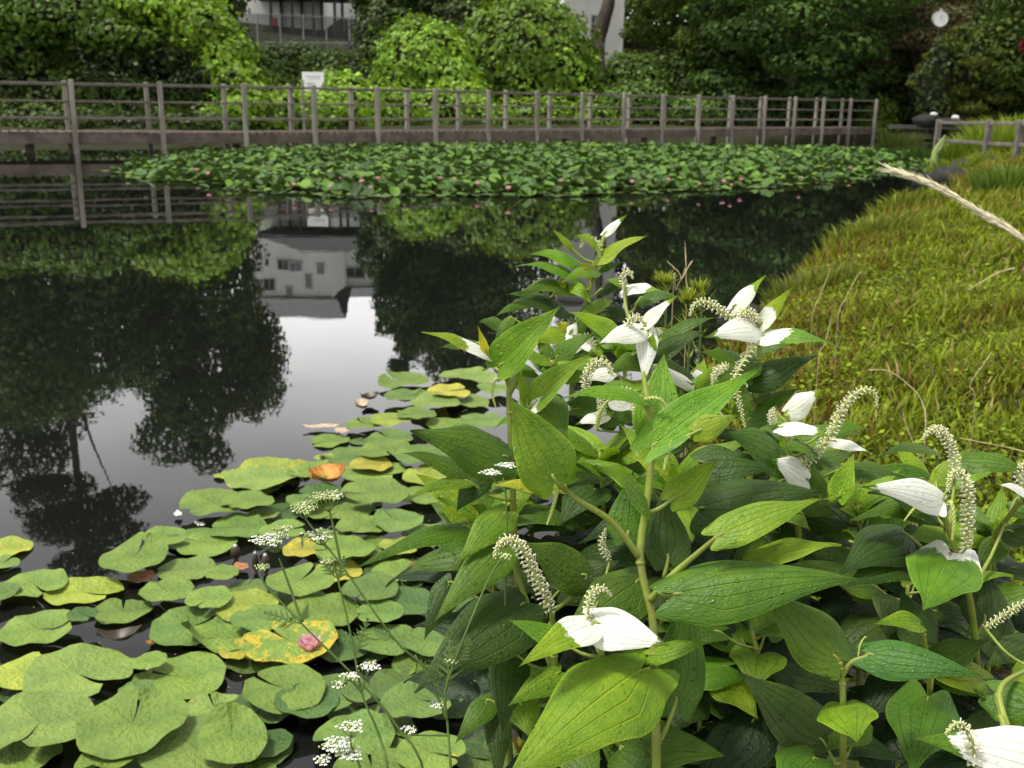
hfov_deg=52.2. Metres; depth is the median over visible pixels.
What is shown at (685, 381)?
lizards tail
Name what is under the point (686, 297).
feathery shoot
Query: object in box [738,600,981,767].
lizards tail
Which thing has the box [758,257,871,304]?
grass clump
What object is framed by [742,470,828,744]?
lizards tail
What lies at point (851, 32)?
broadleaf tree
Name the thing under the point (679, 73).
slope shrub
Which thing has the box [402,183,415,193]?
lily pad
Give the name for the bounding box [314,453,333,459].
lily pad
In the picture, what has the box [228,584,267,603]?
lily pad
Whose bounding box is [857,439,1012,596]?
lizards tail
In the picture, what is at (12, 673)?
lily pad
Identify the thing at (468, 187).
lily pad
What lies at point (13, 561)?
lily pad
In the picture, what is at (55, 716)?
lily pad
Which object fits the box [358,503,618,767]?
lizards tail
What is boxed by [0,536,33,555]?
lily pad
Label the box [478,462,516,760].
umbel flower
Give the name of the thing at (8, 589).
lily pad
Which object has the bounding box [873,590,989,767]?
lizards tail
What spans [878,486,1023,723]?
lizards tail
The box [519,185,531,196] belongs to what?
lily pad
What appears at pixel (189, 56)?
undergrowth bush
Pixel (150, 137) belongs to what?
boardwalk
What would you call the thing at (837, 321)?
dry grass stalk
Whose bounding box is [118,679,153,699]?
lily pad
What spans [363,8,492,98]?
vine bush
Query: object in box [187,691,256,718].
lily pad
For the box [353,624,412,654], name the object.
lily pad
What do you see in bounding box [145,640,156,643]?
leaf scrap
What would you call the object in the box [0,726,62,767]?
lily pad
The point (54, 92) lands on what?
undergrowth bush
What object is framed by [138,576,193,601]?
lily pad
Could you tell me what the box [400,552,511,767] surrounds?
umbel flower
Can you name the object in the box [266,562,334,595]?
lily pad
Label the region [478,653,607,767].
lizards tail
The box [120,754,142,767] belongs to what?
lily pad
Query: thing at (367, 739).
lily pad
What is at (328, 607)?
lily pad
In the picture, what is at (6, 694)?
lily pad
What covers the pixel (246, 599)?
lily pad
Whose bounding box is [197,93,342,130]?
slope shrub
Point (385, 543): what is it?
lily pad
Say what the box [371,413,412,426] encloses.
lily pad
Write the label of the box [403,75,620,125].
vine bank
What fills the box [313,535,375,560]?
lily pad
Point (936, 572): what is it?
lizards tail
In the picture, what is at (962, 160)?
boulder
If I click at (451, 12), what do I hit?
slope shrub
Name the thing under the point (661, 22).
broadleaf tree
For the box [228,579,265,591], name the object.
lily pad
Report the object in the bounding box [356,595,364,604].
lily pad
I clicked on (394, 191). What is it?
lily pad
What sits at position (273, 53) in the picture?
undergrowth bush
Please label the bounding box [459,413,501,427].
lily pad
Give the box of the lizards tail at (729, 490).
[689,385,904,561]
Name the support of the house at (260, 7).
on the ground at (1004, 671)
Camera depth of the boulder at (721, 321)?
5.95 m
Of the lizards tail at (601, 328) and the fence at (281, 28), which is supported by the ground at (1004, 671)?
the lizards tail at (601, 328)
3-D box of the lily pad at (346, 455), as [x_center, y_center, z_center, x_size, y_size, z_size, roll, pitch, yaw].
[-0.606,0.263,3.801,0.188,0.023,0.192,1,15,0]
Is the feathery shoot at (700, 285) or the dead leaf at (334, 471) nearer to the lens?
the feathery shoot at (700, 285)
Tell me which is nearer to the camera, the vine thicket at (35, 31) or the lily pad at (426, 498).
the lily pad at (426, 498)
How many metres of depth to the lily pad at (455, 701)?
2.22 m
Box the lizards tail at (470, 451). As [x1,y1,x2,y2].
[403,306,591,655]
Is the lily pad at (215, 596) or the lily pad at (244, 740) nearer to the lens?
the lily pad at (244, 740)
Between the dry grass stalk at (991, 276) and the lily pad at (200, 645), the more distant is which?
the dry grass stalk at (991, 276)
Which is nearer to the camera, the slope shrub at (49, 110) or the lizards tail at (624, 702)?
the lizards tail at (624, 702)
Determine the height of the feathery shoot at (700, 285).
0.855 m
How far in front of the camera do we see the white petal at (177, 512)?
3.28 m
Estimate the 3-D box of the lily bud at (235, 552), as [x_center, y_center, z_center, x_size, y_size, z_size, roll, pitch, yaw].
[-0.789,0.528,2.991,0.028,0.148,0.028,1,15,0]
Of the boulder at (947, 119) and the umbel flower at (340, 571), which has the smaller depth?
the umbel flower at (340, 571)
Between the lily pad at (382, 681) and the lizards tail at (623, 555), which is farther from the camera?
the lily pad at (382, 681)
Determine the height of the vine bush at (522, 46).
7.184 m
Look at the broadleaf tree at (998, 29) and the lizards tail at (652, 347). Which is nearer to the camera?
the lizards tail at (652, 347)
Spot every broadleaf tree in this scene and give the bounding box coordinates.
[227,0,255,20]
[346,0,427,30]
[436,0,517,8]
[557,0,662,47]
[618,0,788,86]
[628,0,753,51]
[645,1,768,74]
[675,0,934,125]
[790,5,935,85]
[850,0,988,124]
[858,0,1022,62]
[905,25,1023,131]
[947,0,1023,120]
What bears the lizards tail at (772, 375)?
on the ground at (1004, 671)
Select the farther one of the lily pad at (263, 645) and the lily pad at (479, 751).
the lily pad at (263, 645)
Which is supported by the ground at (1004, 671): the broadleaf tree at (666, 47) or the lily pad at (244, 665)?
the broadleaf tree at (666, 47)
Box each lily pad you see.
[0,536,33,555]
[0,554,19,567]
[0,568,67,596]
[0,582,20,599]
[0,609,71,645]
[0,652,40,689]
[0,688,22,702]
[0,690,93,748]
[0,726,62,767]
[22,643,133,696]
[43,576,123,605]
[66,607,98,620]
[74,752,134,767]
[75,684,188,759]
[91,700,105,705]
[94,598,152,623]
[98,532,167,572]
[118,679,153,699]
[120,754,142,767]
[129,651,166,669]
[132,651,225,698]
[137,714,238,767]
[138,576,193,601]
[142,526,186,543]
[149,605,229,645]
[152,670,177,676]
[156,555,215,578]
[168,527,209,549]
[174,532,237,556]
[179,488,240,515]
[181,621,251,652]
[185,585,232,607]
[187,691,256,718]
[191,621,232,647]
[196,701,266,763]
[205,564,238,579]
[208,512,266,537]
[213,470,226,478]
[214,588,278,621]
[218,638,252,659]
[220,490,274,508]
[220,655,282,673]
[224,464,298,489]
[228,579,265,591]
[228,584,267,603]
[230,604,292,630]
[233,694,290,722]
[236,457,295,474]
[237,757,275,767]
[239,620,337,663]
[242,663,325,713]
[243,482,283,493]
[249,507,279,518]
[249,739,293,765]
[257,728,292,757]
[258,519,304,538]
[260,503,305,520]
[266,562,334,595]
[274,590,324,605]
[274,684,338,717]
[277,634,318,664]
[282,538,321,556]
[286,493,318,505]
[287,460,329,477]
[287,592,359,625]
[288,459,308,467]
[299,482,341,498]
[301,528,345,542]
[305,184,315,189]
[307,495,374,518]
[311,434,349,447]
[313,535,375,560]
[313,709,394,754]
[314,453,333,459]
[315,556,365,576]
[315,559,362,581]
[319,629,367,661]
[320,447,362,465]
[321,181,334,191]
[323,673,372,711]
[324,549,371,559]
[326,694,379,718]
[330,185,342,191]
[333,748,404,767]
[334,183,345,190]
[335,515,382,532]
[340,477,408,503]
[341,462,404,480]
[341,571,397,599]
[345,416,381,428]
[349,438,367,444]
[349,456,391,470]
[350,181,362,196]
[350,635,388,661]
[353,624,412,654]
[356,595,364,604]
[356,599,404,622]
[358,439,409,456]
[359,185,373,196]
[362,535,383,556]
[363,564,418,585]
[366,554,400,564]
[367,181,378,187]
[367,429,412,441]
[369,665,421,699]
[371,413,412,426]
[371,502,382,508]
[371,559,411,580]
[373,509,423,531]
[378,369,430,388]
[379,537,416,553]
[380,679,450,717]
[380,713,417,747]
[381,187,389,191]
[384,388,425,399]
[385,586,429,613]
[387,180,399,188]
[389,185,399,195]
[392,649,430,674]
[395,445,445,463]
[395,731,465,767]
[397,406,435,418]
[397,580,422,587]
[400,627,443,655]
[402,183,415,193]
[402,186,411,191]
[402,464,446,484]
[402,485,437,503]
[402,523,442,546]
[410,391,459,406]
[422,698,463,705]
[424,656,433,661]
[426,417,467,428]
[427,383,470,396]
[431,694,481,719]
[439,366,494,383]
[440,183,449,192]
[451,737,515,767]
[453,597,473,611]
[456,394,488,406]
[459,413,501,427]
[460,184,474,193]
[463,729,490,759]
[477,382,506,392]
[503,184,517,191]
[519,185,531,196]
[570,190,580,194]
[578,187,588,192]
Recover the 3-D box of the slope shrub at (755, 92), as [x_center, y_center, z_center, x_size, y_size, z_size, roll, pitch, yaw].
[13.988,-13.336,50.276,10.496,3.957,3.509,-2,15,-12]
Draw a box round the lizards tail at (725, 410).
[685,361,750,456]
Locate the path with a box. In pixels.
[890,125,1010,129]
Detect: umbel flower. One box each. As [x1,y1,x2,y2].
[248,525,423,767]
[290,489,449,767]
[313,719,362,767]
[317,555,388,767]
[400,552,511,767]
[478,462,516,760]
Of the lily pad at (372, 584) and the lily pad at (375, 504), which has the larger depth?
the lily pad at (375, 504)
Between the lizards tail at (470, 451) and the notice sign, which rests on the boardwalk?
the notice sign
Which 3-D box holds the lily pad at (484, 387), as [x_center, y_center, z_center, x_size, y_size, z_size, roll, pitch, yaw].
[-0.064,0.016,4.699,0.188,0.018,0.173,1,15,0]
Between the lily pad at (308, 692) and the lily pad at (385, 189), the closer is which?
the lily pad at (308, 692)
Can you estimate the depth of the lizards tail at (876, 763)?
1.36 m
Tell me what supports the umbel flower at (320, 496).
on the ground at (1004, 671)
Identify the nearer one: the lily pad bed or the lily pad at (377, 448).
the lily pad at (377, 448)
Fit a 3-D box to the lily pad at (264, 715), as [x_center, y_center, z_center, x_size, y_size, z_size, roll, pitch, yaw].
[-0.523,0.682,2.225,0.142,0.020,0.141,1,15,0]
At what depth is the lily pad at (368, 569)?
2.89 m
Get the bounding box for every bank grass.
[512,212,1023,752]
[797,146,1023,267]
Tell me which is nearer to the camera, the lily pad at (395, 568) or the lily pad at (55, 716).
the lily pad at (55, 716)
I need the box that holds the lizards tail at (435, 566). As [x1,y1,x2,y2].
[385,474,591,765]
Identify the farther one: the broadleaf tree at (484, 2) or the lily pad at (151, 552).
the broadleaf tree at (484, 2)
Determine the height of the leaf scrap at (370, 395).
0.033 m
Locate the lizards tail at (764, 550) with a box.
[644,535,841,732]
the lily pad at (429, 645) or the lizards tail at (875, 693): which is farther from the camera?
the lily pad at (429, 645)
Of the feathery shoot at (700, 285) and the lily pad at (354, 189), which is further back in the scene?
the lily pad at (354, 189)
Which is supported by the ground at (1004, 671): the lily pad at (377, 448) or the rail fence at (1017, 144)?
the rail fence at (1017, 144)
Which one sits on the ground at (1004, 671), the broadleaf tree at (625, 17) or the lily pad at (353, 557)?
the broadleaf tree at (625, 17)
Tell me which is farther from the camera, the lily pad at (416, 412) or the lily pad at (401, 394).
the lily pad at (401, 394)
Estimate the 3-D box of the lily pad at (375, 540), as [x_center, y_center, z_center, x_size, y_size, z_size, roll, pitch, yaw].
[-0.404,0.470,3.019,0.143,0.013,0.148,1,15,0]
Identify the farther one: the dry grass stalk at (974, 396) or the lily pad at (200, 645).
the dry grass stalk at (974, 396)
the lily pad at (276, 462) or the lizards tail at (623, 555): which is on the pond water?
the lily pad at (276, 462)
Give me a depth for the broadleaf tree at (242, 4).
49.24 m
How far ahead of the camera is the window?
68.11 m
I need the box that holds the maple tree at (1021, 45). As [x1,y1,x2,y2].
[1017,39,1023,86]
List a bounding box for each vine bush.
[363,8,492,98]
[456,0,614,107]
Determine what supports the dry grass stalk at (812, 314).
on the ground at (1004, 671)
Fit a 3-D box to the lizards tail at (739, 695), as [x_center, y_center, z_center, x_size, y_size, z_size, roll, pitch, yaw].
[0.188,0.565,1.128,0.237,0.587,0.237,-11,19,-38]
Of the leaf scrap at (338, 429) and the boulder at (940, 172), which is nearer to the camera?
the leaf scrap at (338, 429)
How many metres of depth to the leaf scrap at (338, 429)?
4.13 m
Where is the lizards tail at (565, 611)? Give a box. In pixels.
[429,449,610,661]
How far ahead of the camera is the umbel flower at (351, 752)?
0.88 m
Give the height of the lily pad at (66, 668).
0.028 m
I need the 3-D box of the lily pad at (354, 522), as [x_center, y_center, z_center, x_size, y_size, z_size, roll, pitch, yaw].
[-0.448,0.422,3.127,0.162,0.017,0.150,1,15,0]
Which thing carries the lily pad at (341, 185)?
on the pond water
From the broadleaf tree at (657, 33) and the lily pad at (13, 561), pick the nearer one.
the lily pad at (13, 561)
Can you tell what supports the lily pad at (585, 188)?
on the lily pad
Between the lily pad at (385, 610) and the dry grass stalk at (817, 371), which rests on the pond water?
the lily pad at (385, 610)
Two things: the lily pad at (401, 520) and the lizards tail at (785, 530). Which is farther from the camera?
the lily pad at (401, 520)
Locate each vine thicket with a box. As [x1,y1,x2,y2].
[0,0,172,77]
[104,0,287,130]
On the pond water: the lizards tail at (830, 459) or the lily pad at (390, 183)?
the lily pad at (390, 183)
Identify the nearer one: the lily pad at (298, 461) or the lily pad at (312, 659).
the lily pad at (312, 659)
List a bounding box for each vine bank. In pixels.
[271,63,428,125]
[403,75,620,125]
[595,48,727,126]
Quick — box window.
[589,14,597,33]
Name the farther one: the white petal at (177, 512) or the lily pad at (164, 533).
the white petal at (177, 512)
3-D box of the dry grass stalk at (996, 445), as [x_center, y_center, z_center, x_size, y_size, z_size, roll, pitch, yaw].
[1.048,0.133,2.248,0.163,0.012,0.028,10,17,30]
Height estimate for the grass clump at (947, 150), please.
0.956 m
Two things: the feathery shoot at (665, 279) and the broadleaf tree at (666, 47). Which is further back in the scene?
the broadleaf tree at (666, 47)
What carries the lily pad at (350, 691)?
on the lily pad at (348, 710)
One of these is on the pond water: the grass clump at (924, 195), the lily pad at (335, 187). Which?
the lily pad at (335, 187)
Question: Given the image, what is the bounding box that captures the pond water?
[0,136,951,767]
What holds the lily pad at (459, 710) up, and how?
on the pond water
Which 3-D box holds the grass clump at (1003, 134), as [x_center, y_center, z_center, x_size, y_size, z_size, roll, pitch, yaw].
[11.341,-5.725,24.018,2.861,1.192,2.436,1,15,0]
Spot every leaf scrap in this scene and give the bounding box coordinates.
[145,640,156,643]
[234,562,248,569]
[303,424,340,427]
[334,427,348,432]
[354,399,368,408]
[360,391,377,398]
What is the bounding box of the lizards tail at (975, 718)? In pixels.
[898,644,1023,767]
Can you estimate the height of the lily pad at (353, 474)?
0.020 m
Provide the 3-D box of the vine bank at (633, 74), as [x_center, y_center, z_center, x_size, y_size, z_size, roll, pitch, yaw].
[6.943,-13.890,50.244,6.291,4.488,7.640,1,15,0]
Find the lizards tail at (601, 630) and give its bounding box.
[508,528,668,748]
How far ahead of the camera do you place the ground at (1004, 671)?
39.79 m
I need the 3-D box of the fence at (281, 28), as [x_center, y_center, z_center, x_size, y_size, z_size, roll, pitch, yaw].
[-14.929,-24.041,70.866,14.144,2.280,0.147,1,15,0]
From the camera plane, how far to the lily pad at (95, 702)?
2.27 m
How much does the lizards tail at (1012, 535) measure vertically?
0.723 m
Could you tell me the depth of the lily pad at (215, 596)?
2.67 m
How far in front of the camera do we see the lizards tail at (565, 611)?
1.18 m
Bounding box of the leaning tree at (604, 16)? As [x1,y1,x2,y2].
[591,0,614,84]
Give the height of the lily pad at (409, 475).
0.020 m
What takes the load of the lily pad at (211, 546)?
on the lily pad at (187, 532)
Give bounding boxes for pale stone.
[951,115,958,119]
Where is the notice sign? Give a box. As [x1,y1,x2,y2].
[301,72,323,130]
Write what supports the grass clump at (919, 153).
on the ground at (1004, 671)
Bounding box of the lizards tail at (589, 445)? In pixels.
[515,425,692,670]
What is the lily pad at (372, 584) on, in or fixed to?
on the pond water
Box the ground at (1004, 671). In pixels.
[0,19,1023,767]
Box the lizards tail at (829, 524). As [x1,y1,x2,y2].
[780,463,970,767]
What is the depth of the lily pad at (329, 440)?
4.03 m
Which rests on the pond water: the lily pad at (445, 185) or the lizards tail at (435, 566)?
the lily pad at (445, 185)
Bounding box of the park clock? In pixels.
[926,9,948,133]
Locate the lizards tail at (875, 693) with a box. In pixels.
[787,560,1013,767]
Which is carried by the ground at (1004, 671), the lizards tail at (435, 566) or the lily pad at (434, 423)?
the lizards tail at (435, 566)
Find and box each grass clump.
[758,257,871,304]
[813,207,930,250]
[863,181,958,218]
[875,131,928,144]
[894,145,944,161]
[922,147,1000,173]
[939,128,1000,163]
[946,156,1023,189]
[949,113,1023,157]
[963,162,1023,195]
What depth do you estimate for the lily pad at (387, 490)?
3.39 m
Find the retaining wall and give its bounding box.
[269,41,358,50]
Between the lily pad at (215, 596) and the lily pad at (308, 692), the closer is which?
the lily pad at (308, 692)
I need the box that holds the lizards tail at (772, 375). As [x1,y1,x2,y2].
[688,275,833,478]
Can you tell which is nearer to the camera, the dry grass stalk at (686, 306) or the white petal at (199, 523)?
the dry grass stalk at (686, 306)
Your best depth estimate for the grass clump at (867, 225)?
8.86 m
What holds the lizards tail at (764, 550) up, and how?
on the ground at (1004, 671)
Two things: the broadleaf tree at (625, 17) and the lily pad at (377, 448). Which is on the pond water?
the lily pad at (377, 448)
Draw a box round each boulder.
[716,303,761,326]
[911,114,941,128]
[912,173,940,188]
[930,165,970,184]
[939,118,962,126]
[950,158,986,167]
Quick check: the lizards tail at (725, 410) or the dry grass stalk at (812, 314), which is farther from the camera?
the dry grass stalk at (812, 314)
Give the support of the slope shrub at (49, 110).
on the ground at (1004, 671)
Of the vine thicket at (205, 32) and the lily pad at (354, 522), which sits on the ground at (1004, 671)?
the vine thicket at (205, 32)
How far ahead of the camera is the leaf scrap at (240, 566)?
2.92 m
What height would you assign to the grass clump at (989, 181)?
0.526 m
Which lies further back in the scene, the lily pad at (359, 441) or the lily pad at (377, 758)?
the lily pad at (359, 441)
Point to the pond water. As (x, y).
(166, 346)
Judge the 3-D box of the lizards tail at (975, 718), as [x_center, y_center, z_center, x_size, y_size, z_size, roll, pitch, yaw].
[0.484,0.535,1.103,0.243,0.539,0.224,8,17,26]
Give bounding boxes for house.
[236,0,339,29]
[339,3,366,19]
[559,0,624,65]
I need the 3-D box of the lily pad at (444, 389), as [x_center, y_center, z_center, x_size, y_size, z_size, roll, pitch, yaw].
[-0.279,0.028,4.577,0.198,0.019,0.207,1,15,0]
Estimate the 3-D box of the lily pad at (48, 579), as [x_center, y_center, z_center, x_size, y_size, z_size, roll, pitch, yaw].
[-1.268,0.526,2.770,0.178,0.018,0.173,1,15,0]
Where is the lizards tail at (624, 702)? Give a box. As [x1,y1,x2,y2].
[509,354,861,767]
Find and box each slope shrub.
[0,97,257,130]
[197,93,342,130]
[256,18,397,94]
[348,0,488,57]
[596,46,750,100]
[707,69,881,125]
[872,18,1022,132]
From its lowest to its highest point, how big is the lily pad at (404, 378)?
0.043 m
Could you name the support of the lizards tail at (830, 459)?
on the ground at (1004, 671)
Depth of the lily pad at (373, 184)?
15.10 m
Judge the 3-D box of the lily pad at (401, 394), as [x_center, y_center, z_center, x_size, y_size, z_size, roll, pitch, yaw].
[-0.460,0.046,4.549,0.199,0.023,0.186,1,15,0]
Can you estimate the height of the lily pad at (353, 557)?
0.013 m
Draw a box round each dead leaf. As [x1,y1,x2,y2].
[96,624,142,640]
[127,570,154,581]
[308,463,344,481]
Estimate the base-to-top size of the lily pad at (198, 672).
0.017 m
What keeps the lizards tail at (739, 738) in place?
on the ground at (1004, 671)
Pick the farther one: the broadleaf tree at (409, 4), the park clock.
the broadleaf tree at (409, 4)
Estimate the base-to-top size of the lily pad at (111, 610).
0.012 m
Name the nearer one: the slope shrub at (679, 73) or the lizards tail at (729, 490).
the lizards tail at (729, 490)
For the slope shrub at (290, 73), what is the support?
on the ground at (1004, 671)
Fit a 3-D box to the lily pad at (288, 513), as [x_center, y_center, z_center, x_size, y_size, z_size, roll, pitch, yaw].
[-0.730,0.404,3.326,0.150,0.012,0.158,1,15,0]
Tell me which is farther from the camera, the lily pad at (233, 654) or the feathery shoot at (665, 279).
the lily pad at (233, 654)
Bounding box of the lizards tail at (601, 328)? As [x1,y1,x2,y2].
[554,312,678,666]
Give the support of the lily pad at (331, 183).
on the pond water
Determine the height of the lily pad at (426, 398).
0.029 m
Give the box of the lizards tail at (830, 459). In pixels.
[718,408,866,677]
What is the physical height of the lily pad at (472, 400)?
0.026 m
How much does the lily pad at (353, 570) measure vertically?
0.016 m
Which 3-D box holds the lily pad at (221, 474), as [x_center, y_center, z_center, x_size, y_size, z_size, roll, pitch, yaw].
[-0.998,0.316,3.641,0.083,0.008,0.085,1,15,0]
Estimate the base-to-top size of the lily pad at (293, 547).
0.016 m
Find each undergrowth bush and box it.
[0,46,219,113]
[2,0,188,88]
[150,0,257,96]
[255,34,375,78]
[851,88,909,134]
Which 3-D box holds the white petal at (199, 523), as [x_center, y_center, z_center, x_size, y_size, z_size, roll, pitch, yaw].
[-0.956,0.428,3.203,0.047,0.009,0.022,10,18,31]
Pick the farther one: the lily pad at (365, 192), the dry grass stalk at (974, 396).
the lily pad at (365, 192)
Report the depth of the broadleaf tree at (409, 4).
55.91 m
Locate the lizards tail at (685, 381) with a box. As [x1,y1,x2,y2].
[597,359,786,657]
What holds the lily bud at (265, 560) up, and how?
in the pond water
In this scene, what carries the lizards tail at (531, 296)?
on the ground at (1004, 671)
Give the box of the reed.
[930,135,944,167]
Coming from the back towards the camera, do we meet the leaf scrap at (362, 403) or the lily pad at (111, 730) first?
the leaf scrap at (362, 403)
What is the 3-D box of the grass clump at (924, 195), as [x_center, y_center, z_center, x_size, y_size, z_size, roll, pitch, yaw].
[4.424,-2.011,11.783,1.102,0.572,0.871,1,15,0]
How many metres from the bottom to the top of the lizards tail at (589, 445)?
0.822 m
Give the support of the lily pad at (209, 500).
on the pond water
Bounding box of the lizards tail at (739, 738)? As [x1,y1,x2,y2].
[648,611,906,767]
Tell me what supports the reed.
in the pond water
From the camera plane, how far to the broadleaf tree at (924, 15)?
47.29 m
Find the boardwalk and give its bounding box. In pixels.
[0,79,878,153]
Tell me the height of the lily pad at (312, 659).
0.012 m
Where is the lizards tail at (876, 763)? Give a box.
[810,484,894,767]
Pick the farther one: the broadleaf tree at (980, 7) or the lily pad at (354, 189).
the broadleaf tree at (980, 7)
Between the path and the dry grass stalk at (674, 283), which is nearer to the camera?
the dry grass stalk at (674, 283)
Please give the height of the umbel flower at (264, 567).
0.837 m
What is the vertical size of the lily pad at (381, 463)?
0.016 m
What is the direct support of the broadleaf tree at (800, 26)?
on the ground at (1004, 671)
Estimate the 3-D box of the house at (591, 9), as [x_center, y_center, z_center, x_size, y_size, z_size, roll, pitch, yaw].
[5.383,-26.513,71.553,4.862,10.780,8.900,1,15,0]
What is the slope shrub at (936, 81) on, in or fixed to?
on the ground at (1004, 671)
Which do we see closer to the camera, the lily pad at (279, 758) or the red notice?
the lily pad at (279, 758)
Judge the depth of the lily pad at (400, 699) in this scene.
2.20 m
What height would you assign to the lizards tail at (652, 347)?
0.961 m
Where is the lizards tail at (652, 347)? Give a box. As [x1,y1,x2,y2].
[575,267,718,666]
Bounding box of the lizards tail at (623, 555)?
[566,424,777,716]
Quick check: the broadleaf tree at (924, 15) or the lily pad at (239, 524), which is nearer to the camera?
the lily pad at (239, 524)
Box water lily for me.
[296,633,321,650]
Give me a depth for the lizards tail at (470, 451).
1.02 m
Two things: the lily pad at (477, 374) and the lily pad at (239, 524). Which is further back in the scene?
the lily pad at (477, 374)
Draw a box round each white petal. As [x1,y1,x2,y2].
[174,510,181,515]
[194,521,204,525]
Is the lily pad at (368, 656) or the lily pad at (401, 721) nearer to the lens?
the lily pad at (401, 721)
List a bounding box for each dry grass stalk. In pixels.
[666,259,686,456]
[670,261,691,358]
[684,241,690,455]
[809,269,829,372]
[814,320,830,424]
[834,272,861,381]
[875,369,925,525]
[877,161,1023,242]
[903,412,918,524]
[961,438,1023,451]
[968,267,1014,289]
[969,352,991,448]
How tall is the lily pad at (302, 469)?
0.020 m
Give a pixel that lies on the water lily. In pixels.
(309, 642)
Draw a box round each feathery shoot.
[653,268,679,330]
[673,284,706,456]
[685,277,716,448]
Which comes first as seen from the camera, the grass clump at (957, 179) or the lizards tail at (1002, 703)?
the lizards tail at (1002, 703)
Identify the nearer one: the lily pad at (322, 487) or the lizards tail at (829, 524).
the lizards tail at (829, 524)
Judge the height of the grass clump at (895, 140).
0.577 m
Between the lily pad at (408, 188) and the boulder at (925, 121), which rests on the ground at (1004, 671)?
the boulder at (925, 121)
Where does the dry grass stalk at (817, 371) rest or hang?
on the ground at (1004, 671)
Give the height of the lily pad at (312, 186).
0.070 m
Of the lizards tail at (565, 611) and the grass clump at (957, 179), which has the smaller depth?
the lizards tail at (565, 611)
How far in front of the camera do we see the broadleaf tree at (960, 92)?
43.22 m
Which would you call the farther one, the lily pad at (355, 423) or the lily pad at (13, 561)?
the lily pad at (355, 423)
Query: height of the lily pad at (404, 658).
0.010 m
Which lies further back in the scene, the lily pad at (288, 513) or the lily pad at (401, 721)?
the lily pad at (288, 513)
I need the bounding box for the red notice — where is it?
[271,18,277,25]
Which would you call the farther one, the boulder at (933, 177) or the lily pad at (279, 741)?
the boulder at (933, 177)
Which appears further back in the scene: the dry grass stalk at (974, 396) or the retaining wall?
the retaining wall
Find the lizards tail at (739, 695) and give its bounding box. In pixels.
[643,657,776,767]
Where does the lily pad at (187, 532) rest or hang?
on the pond water
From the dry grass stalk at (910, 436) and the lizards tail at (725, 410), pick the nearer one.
the lizards tail at (725, 410)
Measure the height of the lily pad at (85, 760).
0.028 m
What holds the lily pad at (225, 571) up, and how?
on the pond water
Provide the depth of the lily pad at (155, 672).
2.38 m
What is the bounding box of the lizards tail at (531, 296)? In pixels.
[480,214,645,409]
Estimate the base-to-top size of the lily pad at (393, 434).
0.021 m
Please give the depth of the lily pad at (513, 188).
15.12 m
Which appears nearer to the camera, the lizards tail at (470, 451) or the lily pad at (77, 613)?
the lizards tail at (470, 451)
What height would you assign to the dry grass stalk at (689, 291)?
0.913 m
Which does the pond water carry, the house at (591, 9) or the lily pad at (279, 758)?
the lily pad at (279, 758)
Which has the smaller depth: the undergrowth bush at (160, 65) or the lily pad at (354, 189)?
the lily pad at (354, 189)
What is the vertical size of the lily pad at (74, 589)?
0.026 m
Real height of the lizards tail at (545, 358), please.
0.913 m
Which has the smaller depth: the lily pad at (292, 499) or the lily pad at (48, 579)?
the lily pad at (48, 579)
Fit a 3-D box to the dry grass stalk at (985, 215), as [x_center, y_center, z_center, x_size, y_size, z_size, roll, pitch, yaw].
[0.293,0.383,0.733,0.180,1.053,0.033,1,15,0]
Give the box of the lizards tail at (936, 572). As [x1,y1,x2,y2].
[838,424,1023,666]
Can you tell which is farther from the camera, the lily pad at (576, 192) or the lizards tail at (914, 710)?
the lily pad at (576, 192)
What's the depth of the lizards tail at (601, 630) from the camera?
0.88 m
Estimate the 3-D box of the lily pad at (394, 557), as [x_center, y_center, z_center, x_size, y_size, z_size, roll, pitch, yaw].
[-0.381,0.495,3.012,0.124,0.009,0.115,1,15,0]
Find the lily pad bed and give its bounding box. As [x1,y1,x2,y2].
[94,140,930,193]
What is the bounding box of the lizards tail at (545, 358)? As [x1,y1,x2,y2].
[482,333,614,535]
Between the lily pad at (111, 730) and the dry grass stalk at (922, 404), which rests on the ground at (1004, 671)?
the dry grass stalk at (922, 404)
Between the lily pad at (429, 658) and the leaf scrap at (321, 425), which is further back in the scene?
the leaf scrap at (321, 425)
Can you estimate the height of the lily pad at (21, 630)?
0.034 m
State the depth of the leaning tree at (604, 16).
59.67 m
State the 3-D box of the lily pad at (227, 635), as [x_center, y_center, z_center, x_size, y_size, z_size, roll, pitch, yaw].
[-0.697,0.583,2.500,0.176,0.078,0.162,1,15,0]
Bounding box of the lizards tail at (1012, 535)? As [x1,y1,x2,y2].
[978,460,1023,668]
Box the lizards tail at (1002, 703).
[914,599,1023,767]
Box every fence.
[236,13,357,42]
[932,120,1023,157]
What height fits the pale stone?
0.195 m
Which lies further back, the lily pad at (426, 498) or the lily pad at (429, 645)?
the lily pad at (426, 498)
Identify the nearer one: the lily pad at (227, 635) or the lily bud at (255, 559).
the lily pad at (227, 635)
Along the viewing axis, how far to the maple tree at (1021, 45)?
31.11 m
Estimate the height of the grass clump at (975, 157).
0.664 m
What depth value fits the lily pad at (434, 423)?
4.23 m
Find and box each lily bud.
[231,544,240,560]
[252,551,258,572]
[261,553,269,574]
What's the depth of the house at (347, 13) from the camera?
86.97 m
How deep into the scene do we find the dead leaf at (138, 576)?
2.84 m
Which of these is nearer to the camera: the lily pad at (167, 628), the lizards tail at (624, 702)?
the lizards tail at (624, 702)
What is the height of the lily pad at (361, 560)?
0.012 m
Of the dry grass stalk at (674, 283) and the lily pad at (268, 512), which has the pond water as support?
the lily pad at (268, 512)

